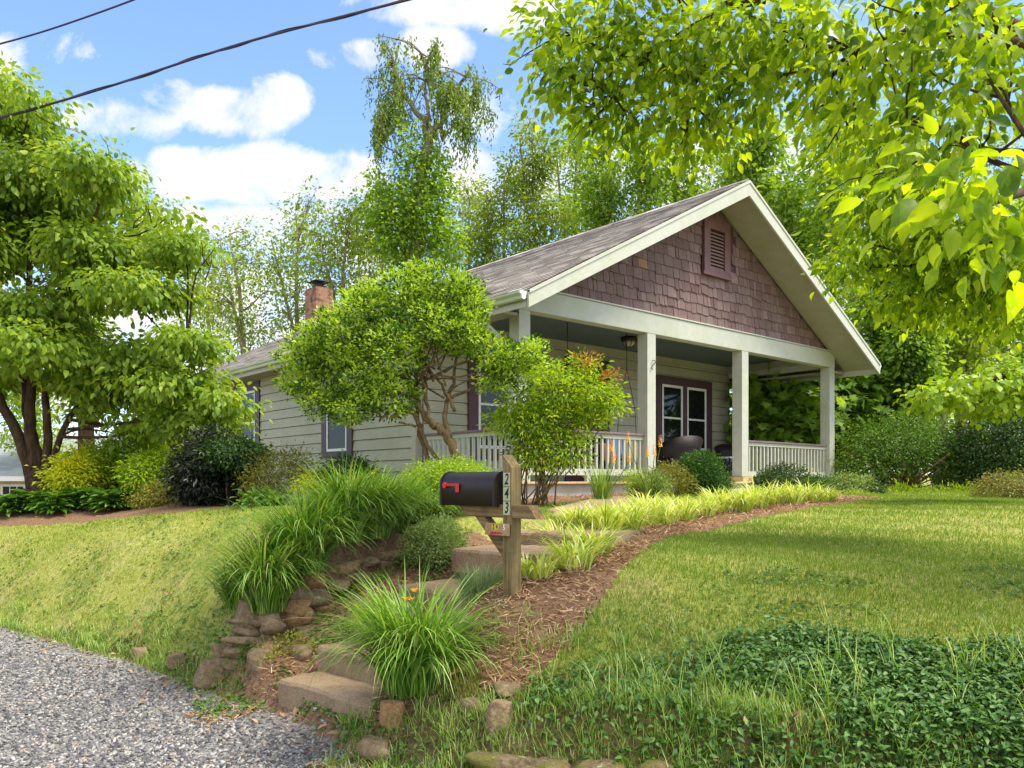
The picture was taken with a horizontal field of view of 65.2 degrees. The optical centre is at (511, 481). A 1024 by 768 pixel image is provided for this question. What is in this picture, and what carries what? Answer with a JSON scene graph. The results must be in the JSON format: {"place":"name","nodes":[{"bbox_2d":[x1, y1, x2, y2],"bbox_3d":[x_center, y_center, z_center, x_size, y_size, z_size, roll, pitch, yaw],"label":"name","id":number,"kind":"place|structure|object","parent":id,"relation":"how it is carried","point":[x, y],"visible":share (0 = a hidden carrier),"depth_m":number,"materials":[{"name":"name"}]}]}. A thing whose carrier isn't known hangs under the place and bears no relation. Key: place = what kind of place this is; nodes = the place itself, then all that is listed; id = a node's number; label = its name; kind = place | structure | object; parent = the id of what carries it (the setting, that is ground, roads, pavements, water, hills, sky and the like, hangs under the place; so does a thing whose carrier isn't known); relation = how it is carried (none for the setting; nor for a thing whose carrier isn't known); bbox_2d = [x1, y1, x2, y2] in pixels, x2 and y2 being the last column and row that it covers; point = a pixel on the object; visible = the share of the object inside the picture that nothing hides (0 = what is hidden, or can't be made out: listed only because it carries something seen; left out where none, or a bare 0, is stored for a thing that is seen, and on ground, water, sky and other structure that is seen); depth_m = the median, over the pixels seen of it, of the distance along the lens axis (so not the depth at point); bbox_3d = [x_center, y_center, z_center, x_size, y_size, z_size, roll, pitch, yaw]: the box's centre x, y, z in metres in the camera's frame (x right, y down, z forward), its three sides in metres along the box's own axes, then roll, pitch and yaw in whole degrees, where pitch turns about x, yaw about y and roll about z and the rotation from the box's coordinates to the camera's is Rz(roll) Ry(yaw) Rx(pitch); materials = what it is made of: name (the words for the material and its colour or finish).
{"place":"outdoors","nodes":[
{"label":"outdoors","id":0,"kind":"place"},
{"bbox_2d":[0,0,410,118],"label":"overhead cable","id":1,"kind":"object","parent":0,"point":[336,18],"visible":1,"depth_m":10.49,"materials":[{"name":"rubber"}]},
{"bbox_2d":[0,626,533,767],"bbox_3d":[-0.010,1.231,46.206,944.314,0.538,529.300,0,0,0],"label":"gravel road","id":2,"kind":"structure","parent":0,"point":[277,721],"depth_m":5.13,"materials":[{"name":"grey gravel"}]},
{"bbox_2d":[265,661,429,763],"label":"gravel weeds","id":3,"kind":"object","parent":2,"relation":"on","point":[338,714],"visible":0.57,"depth_m":4.58,"materials":[{"name":"green plant"}]},
{"bbox_2d":[27,592,865,764],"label":"fallen leaves","id":4,"kind":"object","parent":2,"relation":"on","point":[165,683],"visible":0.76,"depth_m":5.08,"materials":[{"name":"brown plant"}]},
{"bbox_2d":[0,492,882,767],"bbox_3d":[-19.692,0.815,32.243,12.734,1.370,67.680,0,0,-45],"label":"mulch bed ground","id":5,"kind":"structure","parent":0,"point":[390,543],"depth_m":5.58,"materials":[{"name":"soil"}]},
{"bbox_2d":[0,337,77,460],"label":"tree","id":6,"kind":"object","parent":5,"relation":"on","point":[16,402],"visible":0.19,"depth_m":30.29,"materials":[{"name":"green plant"}]},
{"bbox_2d":[33,491,79,513],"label":"hosta","id":7,"kind":"object","parent":5,"relation":"on","point":[46,503],"visible":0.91,"depth_m":11.05,"materials":[{"name":"green plant"}]},
{"bbox_2d":[24,443,115,492],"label":"border bush","id":8,"kind":"object","parent":5,"relation":"on","point":[71,476],"visible":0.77,"depth_m":11.45,"materials":[{"name":"yellow plant"}]},
{"bbox_2d":[50,434,131,489],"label":"border bush","id":9,"kind":"object","parent":5,"relation":"on","point":[100,453],"visible":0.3,"depth_m":11.86,"materials":[{"name":"green plant"}]},
{"bbox_2d":[87,489,129,512],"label":"hosta","id":10,"kind":"object","parent":5,"relation":"on","point":[103,500],"visible":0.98,"depth_m":10.99,"materials":[{"name":"green plant"}]},
{"bbox_2d":[86,423,175,486],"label":"border bush","id":11,"kind":"object","parent":5,"relation":"on","point":[138,445],"visible":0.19,"depth_m":12.19,"materials":[{"name":"green plant"}]},
{"bbox_2d":[0,49,272,491],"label":"multi stem tree","id":12,"kind":"object","parent":5,"relation":"on","point":[69,240],"visible":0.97,"depth_m":11.63,"materials":[{"name":"green plant"}]},
{"bbox_2d":[104,444,183,499],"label":"border bush","id":13,"kind":"object","parent":5,"relation":"on","point":[143,470],"visible":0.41,"depth_m":11.20,"materials":[{"name":"green plant"}]},
{"bbox_2d":[121,478,182,509],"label":"border azalea","id":14,"kind":"object","parent":5,"relation":"on","point":[151,499],"visible":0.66,"depth_m":10.65,"materials":[{"name":"green plant"}]},
{"bbox_2d":[151,420,266,506],"bbox_3d":[-3.765,-0.162,10.236,1.427,1.257,1.770,0,0,0],"label":"dark laurel","id":15,"kind":"object","parent":5,"relation":"on","point":[197,483],"visible":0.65,"depth_m":9.80,"materials":[{"name":"green plant"}]},
{"bbox_2d":[191,431,280,505],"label":"azalea","id":16,"kind":"object","parent":5,"relation":"on","point":[235,456],"visible":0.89,"depth_m":9.66,"materials":[{"name":"green plant"}]},
{"bbox_2d":[155,513,360,613],"bbox_3d":[-1.808,0.585,5.864,1.572,0.729,1.499,0,0,0],"label":"daylily","id":17,"kind":"object","parent":5,"relation":"on","point":[264,585],"visible":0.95,"depth_m":5.67,"materials":[{"name":"green plant"}]},
{"bbox_2d":[192,513,350,573],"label":"daylily","id":18,"kind":"object","parent":5,"relation":"on","point":[269,542],"visible":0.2,"depth_m":5.95,"materials":[{"name":"green plant"}]},
{"bbox_2d":[217,477,391,573],"bbox_3d":[-1.534,0.311,6.036,1.492,0.750,1.498,0,0,-38],"label":"daylily","id":19,"kind":"object","parent":5,"relation":"on","point":[317,532],"visible":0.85,"depth_m":5.83,"materials":[{"name":"green plant"}]},
{"bbox_2d":[219,549,406,669],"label":"retaining wall","id":20,"kind":"structure","parent":5,"relation":"on","point":[296,609],"depth_m":5.88,"materials":[{"name":"stone"}]},
{"bbox_2d":[187,525,457,718],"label":"step weeds","id":21,"kind":"object","parent":5,"relation":"on","point":[242,705],"visible":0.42,"depth_m":5.69,"materials":[{"name":"green plant"}]},
{"bbox_2d":[243,449,433,542],"bbox_3d":[-1.294,0.102,6.377,1.558,0.757,1.560,0,0,0],"label":"daylily","id":22,"kind":"object","parent":5,"relation":"on","point":[354,488],"visible":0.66,"depth_m":6.17,"materials":[{"name":"green plant"}]},
{"bbox_2d":[306,458,442,538],"bbox_3d":[-1.130,0.133,6.694,1.463,0.680,1.416,0,0,0],"label":"daylily","id":23,"kind":"object","parent":5,"relation":"on","point":[385,522],"visible":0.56,"depth_m":6.53,"materials":[{"name":"green plant"}]},
{"bbox_2d":[276,554,536,697],"bbox_3d":[-0.561,0.793,4.480,1.444,0.756,1.531,0,0,0],"label":"daylily","id":24,"kind":"object","parent":5,"relation":"on","point":[414,653],"visible":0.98,"depth_m":4.30,"materials":[{"name":"green plant"}]},
{"bbox_2d":[391,506,475,573],"bbox_3d":[-0.658,0.519,6.721,0.718,0.631,0.807,0,0,0],"label":"herb mound","id":25,"kind":"object","parent":5,"relation":"on","point":[444,543],"visible":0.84,"depth_m":6.58,"materials":[{"name":"green plant"}]},
{"bbox_2d":[278,526,639,719],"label":"garden steps","id":26,"kind":"structure","parent":5,"relation":"on","point":[336,690],"depth_m":5.33,"materials":[{"name":"concrete"}]},
{"bbox_2d":[445,560,502,604],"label":"lavender","id":27,"kind":"object","parent":5,"relation":"on","point":[483,585],"visible":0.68,"depth_m":5.36,"materials":[{"name":"green plant"}]},
{"bbox_2d":[440,455,544,598],"bbox_3d":[-0.137,0.403,5.263,0.200,1.150,0.934,0,0,-41],"label":"mailbox","id":28,"kind":"object","parent":5,"relation":"on","point":[483,498],"visible":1,"depth_m":5.13,"materials":[{"name":"brown wood"}]},
{"bbox_2d":[494,545,578,580],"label":"variegated grass","id":29,"kind":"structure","parent":5,"relation":"on","point":[529,569],"depth_m":5.40,"materials":[{"name":"green plant"}]},
{"bbox_2d":[548,503,598,528],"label":"variegated grass","id":30,"kind":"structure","parent":5,"relation":"on","point":[568,515],"depth_m":7.13,"materials":[{"name":"plant"}]},
{"bbox_2d":[527,526,622,571],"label":"variegated grass","id":31,"kind":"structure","parent":5,"relation":"on","point":[576,554],"depth_m":5.62,"materials":[{"name":"green plant"}]},
{"bbox_2d":[552,518,634,553],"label":"variegated grass","id":32,"kind":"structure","parent":5,"relation":"on","point":[570,539],"depth_m":6.07,"materials":[{"name":"plant"}]},
{"bbox_2d":[575,495,644,529],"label":"variegated grass","id":33,"kind":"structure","parent":5,"relation":"on","point":[606,520],"depth_m":6.91,"materials":[{"name":"plant"}]},
{"bbox_2d":[589,499,666,530],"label":"variegated grass","id":34,"kind":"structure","parent":5,"relation":"on","point":[634,524],"depth_m":7.08,"materials":[{"name":"yellow plant"}]},
{"bbox_2d":[610,488,681,526],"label":"variegated grass","id":35,"kind":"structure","parent":5,"relation":"on","point":[650,522],"depth_m":7.75,"materials":[{"name":"yellow plant"}]},
{"bbox_2d":[634,493,696,524],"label":"variegated grass","id":36,"kind":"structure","parent":5,"relation":"on","point":[670,516],"depth_m":8.16,"materials":[{"name":"plant"}]},
{"bbox_2d":[0,474,1023,767],"bbox_3d":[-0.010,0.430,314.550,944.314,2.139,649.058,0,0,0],"label":"lawn ground","id":37,"kind":"structure","parent":0,"point":[467,521],"depth_m":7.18,"materials":[{"name":"plant"}]},
{"bbox_2d":[0,435,132,494],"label":"neighbour house","id":38,"kind":"structure","parent":37,"relation":"on","point":[11,474],"depth_m":31.15,"materials":[{"name":"beige paint"}]},
{"bbox_2d":[40,284,121,453],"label":"tree","id":39,"kind":"object","parent":37,"relation":"on","point":[85,433],"visible":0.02,"depth_m":23.83,"materials":[{"name":"green plant"}]},
{"bbox_2d":[156,256,258,370],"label":"tree","id":40,"kind":"object","parent":37,"relation":"on","point":[219,326],"visible":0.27,"depth_m":34.10,"materials":[{"name":"green plant"}]},
{"bbox_2d":[182,554,243,610],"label":"daylily","id":41,"kind":"object","parent":37,"relation":"on","point":[231,601],"visible":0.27,"depth_m":6.14,"materials":[{"name":"green plant"}]},
{"bbox_2d":[0,504,475,708],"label":"clover","id":42,"kind":"object","parent":37,"relation":"on","point":[200,600],"visible":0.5,"depth_m":7.74,"materials":[{"name":"green plant"}]},
{"bbox_2d":[172,210,307,353],"bbox_3d":[-10.209,-4.823,30.277,6.431,11.649,6.096,0,0,0],"label":"tree","id":43,"kind":"object","parent":37,"relation":"on","point":[241,330],"visible":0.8,"depth_m":29.79,"materials":[{"name":"green plant"}]},
{"bbox_2d":[230,484,299,510],"bbox_3d":[-2.724,0.246,8.982,0.827,0.441,0.899,0,0,0],"label":"hellebore","id":44,"kind":"object","parent":37,"relation":"on","point":[257,502],"visible":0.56,"depth_m":8.90,"materials":[{"name":"green plant"}]},
{"bbox_2d":[227,439,325,505],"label":"azalea","id":45,"kind":"object","parent":37,"relation":"on","point":[271,477],"visible":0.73,"depth_m":9.31,"materials":[{"name":"green plant"}]},
{"bbox_2d":[224,175,346,335],"bbox_3d":[-8.713,-5.351,31.555,4.274,12.340,6.272,0,0,-29],"label":"tree","id":46,"kind":"object","parent":37,"relation":"on","point":[289,315],"visible":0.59,"depth_m":30.80,"materials":[{"name":"green plant"}]},
{"bbox_2d":[259,175,390,307],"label":"tree","id":47,"kind":"object","parent":37,"relation":"on","point":[331,262],"visible":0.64,"depth_m":28.73,"materials":[{"name":"green plant"}]},
{"bbox_2d":[313,449,386,492],"bbox_3d":[-1.889,-0.012,9.221,0.889,0.726,1.151,0,0,-14],"label":"nandina mound","id":48,"kind":"object","parent":37,"relation":"on","point":[341,462],"visible":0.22,"depth_m":9.01,"materials":[{"name":"green plant"}]},
{"bbox_2d":[328,164,431,292],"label":"tree","id":49,"kind":"object","parent":37,"relation":"on","point":[377,263],"visible":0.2,"depth_m":30.63,"materials":[{"name":"green plant"}]},
{"bbox_2d":[332,463,448,531],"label":"daylily","id":50,"kind":"object","parent":37,"relation":"on","point":[403,522],"visible":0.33,"depth_m":6.99,"materials":[{"name":"green plant"}]},
{"bbox_2d":[267,254,554,470],"bbox_3d":[-1.141,-1.046,9.178,3.318,3.151,1.578,0,0,0],"label":"pruned holly","id":51,"kind":"object","parent":37,"relation":"on","point":[431,307],"visible":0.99,"depth_m":9.02,"materials":[{"name":"green plant"}]},
{"bbox_2d":[360,33,504,288],"bbox_3d":[-2.624,-7.439,27.169,4.637,15.580,3.122,0,0,15],"label":"tall tree","id":52,"kind":"object","parent":37,"relation":"on","point":[453,97],"visible":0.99,"depth_m":26.82,"materials":[{"name":"green plant"}]},
{"bbox_2d":[346,119,474,272],"bbox_3d":[-3.445,-9.587,26.925,4.402,5.092,2.981,0,0,0],"label":"climbing ivy","id":53,"kind":"object","parent":52,"relation":"attached to","point":[438,231],"visible":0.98,"depth_m":26.62,"materials":[{"name":"green plant"}]},
{"bbox_2d":[408,484,461,524],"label":"daylily","id":54,"kind":"object","parent":37,"relation":"on","point":[439,508],"visible":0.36,"depth_m":7.19,"materials":[{"name":"green plant"}]},
{"bbox_2d":[398,449,499,516],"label":"spreading shrub","id":55,"kind":"object","parent":37,"relation":"on","point":[457,465],"visible":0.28,"depth_m":7.72,"materials":[{"name":"green plant"}]},
{"bbox_2d":[422,163,538,274],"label":"tree","id":56,"kind":"object","parent":37,"relation":"on","point":[466,202],"visible":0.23,"depth_m":32.58,"materials":[{"name":"green plant"}]},
{"bbox_2d":[452,146,538,270],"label":"tree","id":57,"kind":"object","parent":37,"relation":"on","point":[484,212],"visible":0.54,"depth_m":30.06,"materials":[{"name":"green plant"}]},
{"bbox_2d":[183,178,880,498],"bbox_3d":[-1.226,-2.685,20.176,10.515,5.970,16.350,0,0,-41],"label":"bungalow","id":58,"kind":"object","parent":37,"relation":"on","point":[702,300],"visible":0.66,"depth_m":15.05,"materials":[{"name":"paint"}]},
{"bbox_2d":[233,380,260,442],"bbox_3d":[-6.262,-1.585,18.900,0.060,1.470,1.500,0,0,-41],"label":"window","id":59,"kind":"structure","parent":58,"relation":"in","point":[250,390],"depth_m":18.54,"materials":[{"name":"grey glass"}]},
{"bbox_2d":[321,391,353,457],"bbox_3d":[-3.404,-1.135,15.589,0.060,1.330,1.210,0,0,-41],"label":"window","id":60,"kind":"structure","parent":58,"relation":"in","point":[337,439],"depth_m":15.63,"materials":[{"name":"grey glass"}]},
{"bbox_2d":[466,354,552,459],"bbox_3d":[-0.010,-1.350,14.918,2.060,1.900,0.080,0,0,-41],"label":"window","id":61,"kind":"structure","parent":58,"relation":"in","point":[476,405],"depth_m":14.39,"materials":[{"name":"purple paint"}]},
{"bbox_2d":[656,435,705,468],"bbox_3d":[3.190,-0.430,15.274,0.993,0.861,0.800,0,0,-27],"label":"wicker chair","id":62,"kind":"object","parent":58,"relation":"on","point":[676,448],"visible":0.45,"depth_m":14.94,"materials":[{"name":"brown wicker"}]},
{"bbox_2d":[656,375,711,462],"bbox_3d":[3.949,-1.405,18.336,2.040,1.910,0.080,0,0,-41],"label":"window","id":63,"kind":"structure","parent":58,"relation":"in","point":[683,405],"depth_m":18.25,"materials":[{"name":"glass"}]},
{"bbox_2d":[489,101,589,255],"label":"tree","id":64,"kind":"object","parent":37,"relation":"on","point":[526,197],"visible":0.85,"depth_m":28.46,"materials":[{"name":"green plant"}]},
{"bbox_2d":[476,347,639,506],"bbox_3d":[0.559,-0.655,9.816,2.019,1.996,1.268,0,0,0],"label":"nandina","id":65,"kind":"object","parent":37,"relation":"on","point":[585,408],"visible":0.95,"depth_m":9.71,"materials":[{"name":"green plant"}]},
{"bbox_2d":[538,104,607,245],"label":"tree","id":66,"kind":"object","parent":37,"relation":"on","point":[566,176],"visible":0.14,"depth_m":30.69,"materials":[{"name":"green plant"}]},
{"bbox_2d":[559,112,647,232],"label":"tree","id":67,"kind":"object","parent":37,"relation":"on","point":[601,210],"visible":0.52,"depth_m":26.45,"materials":[{"name":"green plant"}]},
{"bbox_2d":[581,440,630,498],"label":"poker plant","id":68,"kind":"object","parent":37,"relation":"on","point":[602,489],"visible":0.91,"depth_m":10.66,"materials":[{"name":"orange plant"}]},
{"bbox_2d":[606,114,682,223],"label":"tree","id":69,"kind":"object","parent":37,"relation":"on","point":[648,201],"visible":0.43,"depth_m":25.52,"materials":[{"name":"green plant"}]},
{"bbox_2d":[633,459,698,496],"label":"azalea","id":70,"kind":"object","parent":37,"relation":"on","point":[681,482],"visible":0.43,"depth_m":11.63,"materials":[{"name":"green plant"}]},
{"bbox_2d":[628,106,720,205],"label":"tree","id":71,"kind":"object","parent":37,"relation":"on","point":[684,194],"visible":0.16,"depth_m":26.56,"materials":[{"name":"green plant"}]},
{"bbox_2d":[669,448,735,495],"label":"round evergreen","id":72,"kind":"object","parent":37,"relation":"on","point":[713,475],"visible":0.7,"depth_m":11.97,"materials":[{"name":"green plant"}]},
{"bbox_2d":[483,0,1023,356],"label":"overhanging tree","id":73,"kind":"object","parent":37,"relation":"on","point":[978,252],"visible":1,"depth_m":5.01,"materials":[{"name":"green plant"}]},
{"bbox_2d":[713,101,806,481],"bbox_3d":[7.515,-5.778,24.942,3.428,11.755,3.203,0,0,0],"label":"tree","id":74,"kind":"object","parent":37,"relation":"on","point":[758,163],"visible":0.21,"depth_m":24.68,"materials":[{"name":"green plant"}]},
{"bbox_2d":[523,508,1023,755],"bbox_3d":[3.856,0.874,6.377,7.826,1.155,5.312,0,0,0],"label":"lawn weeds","id":75,"kind":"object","parent":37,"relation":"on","point":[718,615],"visible":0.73,"depth_m":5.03,"materials":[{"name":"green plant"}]},
{"bbox_2d":[747,461,817,489],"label":"yew","id":76,"kind":"object","parent":37,"relation":"on","point":[767,476],"visible":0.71,"depth_m":14.36,"materials":[{"name":"green plant"}]},
{"bbox_2d":[756,149,843,295],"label":"tree","id":77,"kind":"object","parent":37,"relation":"on","point":[787,208],"visible":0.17,"depth_m":23.44,"materials":[{"name":"green plant"}]},
{"bbox_2d":[783,114,870,333],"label":"tree","id":78,"kind":"object","parent":37,"relation":"on","point":[817,218],"visible":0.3,"depth_m":21.93,"materials":[{"name":"green plant"}]},
{"bbox_2d":[723,349,932,470],"bbox_3d":[7.502,-1.759,19.478,5.646,3.882,4.513,0,0,0],"label":"young maple","id":79,"kind":"object","parent":37,"relation":"on","point":[787,412],"visible":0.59,"depth_m":18.70,"materials":[{"name":"green plant"}]},
{"bbox_2d":[827,469,882,493],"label":"perennials","id":80,"kind":"object","parent":37,"relation":"on","point":[848,479],"visible":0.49,"depth_m":14.74,"materials":[{"name":"green plant"}]},
{"bbox_2d":[722,562,1023,621],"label":"creeping vine","id":81,"kind":"object","parent":37,"relation":"on","point":[855,584],"visible":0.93,"depth_m":5.44,"materials":[{"name":"green plant"}]},
{"bbox_2d":[834,236,945,487],"bbox_3d":[9.142,-3.218,20.062,3.085,6.764,3.281,0,0,0],"label":"tree","id":82,"kind":"object","parent":37,"relation":"on","point":[859,306],"visible":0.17,"depth_m":19.61,"materials":[{"name":"green plant"}]},
{"bbox_2d":[818,406,989,488],"bbox_3d":[8.527,-0.588,17.533,3.594,2.177,2.608,0,0,0],"label":"border shrub","id":83,"kind":"object","parent":37,"relation":"on","point":[909,451],"visible":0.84,"depth_m":17.15,"materials":[{"name":"green plant"}]},
{"bbox_2d":[864,259,970,487],"bbox_3d":[9.665,-2.674,19.142,2.812,5.684,2.525,0,0,-39],"label":"tree","id":84,"kind":"object","parent":37,"relation":"on","point":[906,343],"visible":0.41,"depth_m":18.73,"materials":[{"name":"green plant"}]},
{"bbox_2d":[879,284,942,443],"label":"climbing ivy","id":85,"kind":"object","parent":84,"relation":"attached to","point":[916,367],"visible":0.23,"depth_m":18.76,"materials":[{"name":"green plant"}]},
{"bbox_2d":[882,478,990,492],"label":"lawn edge lilies","id":86,"kind":"object","parent":37,"relation":"on","point":[913,489],"visible":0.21,"depth_m":15.40,"materials":[{"name":"green plant"}]},
{"bbox_2d":[892,350,1023,430],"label":"tree branch","id":87,"kind":"object","parent":37,"relation":"on","point":[945,394],"visible":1,"depth_m":10.35,"materials":[{"name":"green plant"}]},
{"bbox_2d":[927,222,1020,483],"bbox_3d":[11.913,-3.366,21.219,3.551,7.054,2.920,0,0,-29],"label":"tree","id":88,"kind":"object","parent":37,"relation":"on","point":[963,353],"visible":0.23,"depth_m":20.72,"materials":[{"name":"green plant"}]},
{"bbox_2d":[935,391,1023,489],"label":"border holly","id":89,"kind":"object","parent":37,"relation":"on","point":[1006,444],"visible":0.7,"depth_m":16.37,"materials":[{"name":"green plant"}]},
{"bbox_2d":[965,464,1023,498],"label":"pink azalea","id":90,"kind":"object","parent":37,"relation":"on","point":[1012,488],"visible":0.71,"depth_m":13.16,"materials":[{"name":"green plant"}]},
{"bbox_2d":[0,596,1023,767],"bbox_3d":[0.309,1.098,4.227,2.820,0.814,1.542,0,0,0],"label":"bank grass","id":91,"kind":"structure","parent":0,"point":[787,707],"depth_m":3.98,"materials":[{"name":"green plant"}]},
{"bbox_2d":[192,657,225,689],"bbox_3d":[-2.167,1.433,5.825,0.323,0.311,0.169,0,0,0],"label":"rock","id":92,"kind":"object","parent":91,"relation":"on","point":[209,669],"visible":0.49,"depth_m":5.76,"materials":[{"name":"stone"}]},
{"bbox_2d":[355,733,391,761],"bbox_3d":[-0.717,1.431,4.304,0.264,0.125,0.232,0,0,23],"label":"rock","id":93,"kind":"object","parent":91,"relation":"on","point":[376,742],"visible":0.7,"depth_m":4.22,"materials":[{"name":"stone"}]},
{"bbox_2d":[379,700,405,730],"bbox_3d":[-0.644,1.274,4.319,0.146,0.201,0.100,0,0,0],"label":"rock","id":94,"kind":"object","parent":91,"relation":"on","point":[387,707],"visible":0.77,"depth_m":4.28,"materials":[{"name":"stone"}]},
{"bbox_2d":[483,699,512,737],"bbox_3d":[-0.066,1.193,4.023,0.147,0.190,0.106,0,0,-13],"label":"rock","id":95,"kind":"object","parent":91,"relation":"on","point":[496,710],"visible":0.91,"depth_m":3.99,"materials":[{"name":"stone"}]},
{"bbox_2d":[0,563,1023,767],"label":"tall grass","id":96,"kind":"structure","parent":91,"relation":"on","point":[16,626],"depth_m":6.48,"materials":[{"name":"green plant"}]},
{"bbox_2d":[66,595,1023,767],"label":"edge weeds","id":97,"kind":"object","parent":91,"relation":"on","point":[555,754],"visible":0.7,"depth_m":4.00,"materials":[{"name":"green plant"}]},
{"bbox_2d":[464,750,673,767],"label":"bank wall","id":98,"kind":"structure","parent":91,"relation":"on","point":[480,759],"depth_m":3.78,"materials":[{"name":"stone"}]},
{"bbox_2d":[511,614,1023,767],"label":"ground cover","id":99,"kind":"object","parent":91,"relation":"on","point":[925,695],"visible":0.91,"depth_m":3.98,"materials":[{"name":"green plant"}]},
{"bbox_2d":[512,596,1023,767],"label":"wild grass","id":100,"kind":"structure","parent":91,"relation":"on","point":[820,669],"depth_m":4.01,"materials":[{"name":"green plant"}]},
{"bbox_2d":[0,0,1023,473],"label":"sky","id":101,"kind":"structure","parent":0,"point":[228,131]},
{"bbox_2d":[547,492,727,533],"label":"walkway","id":102,"kind":"structure","parent":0,"point":[607,501],"depth_m":9.71,"materials":[{"name":"concrete"}]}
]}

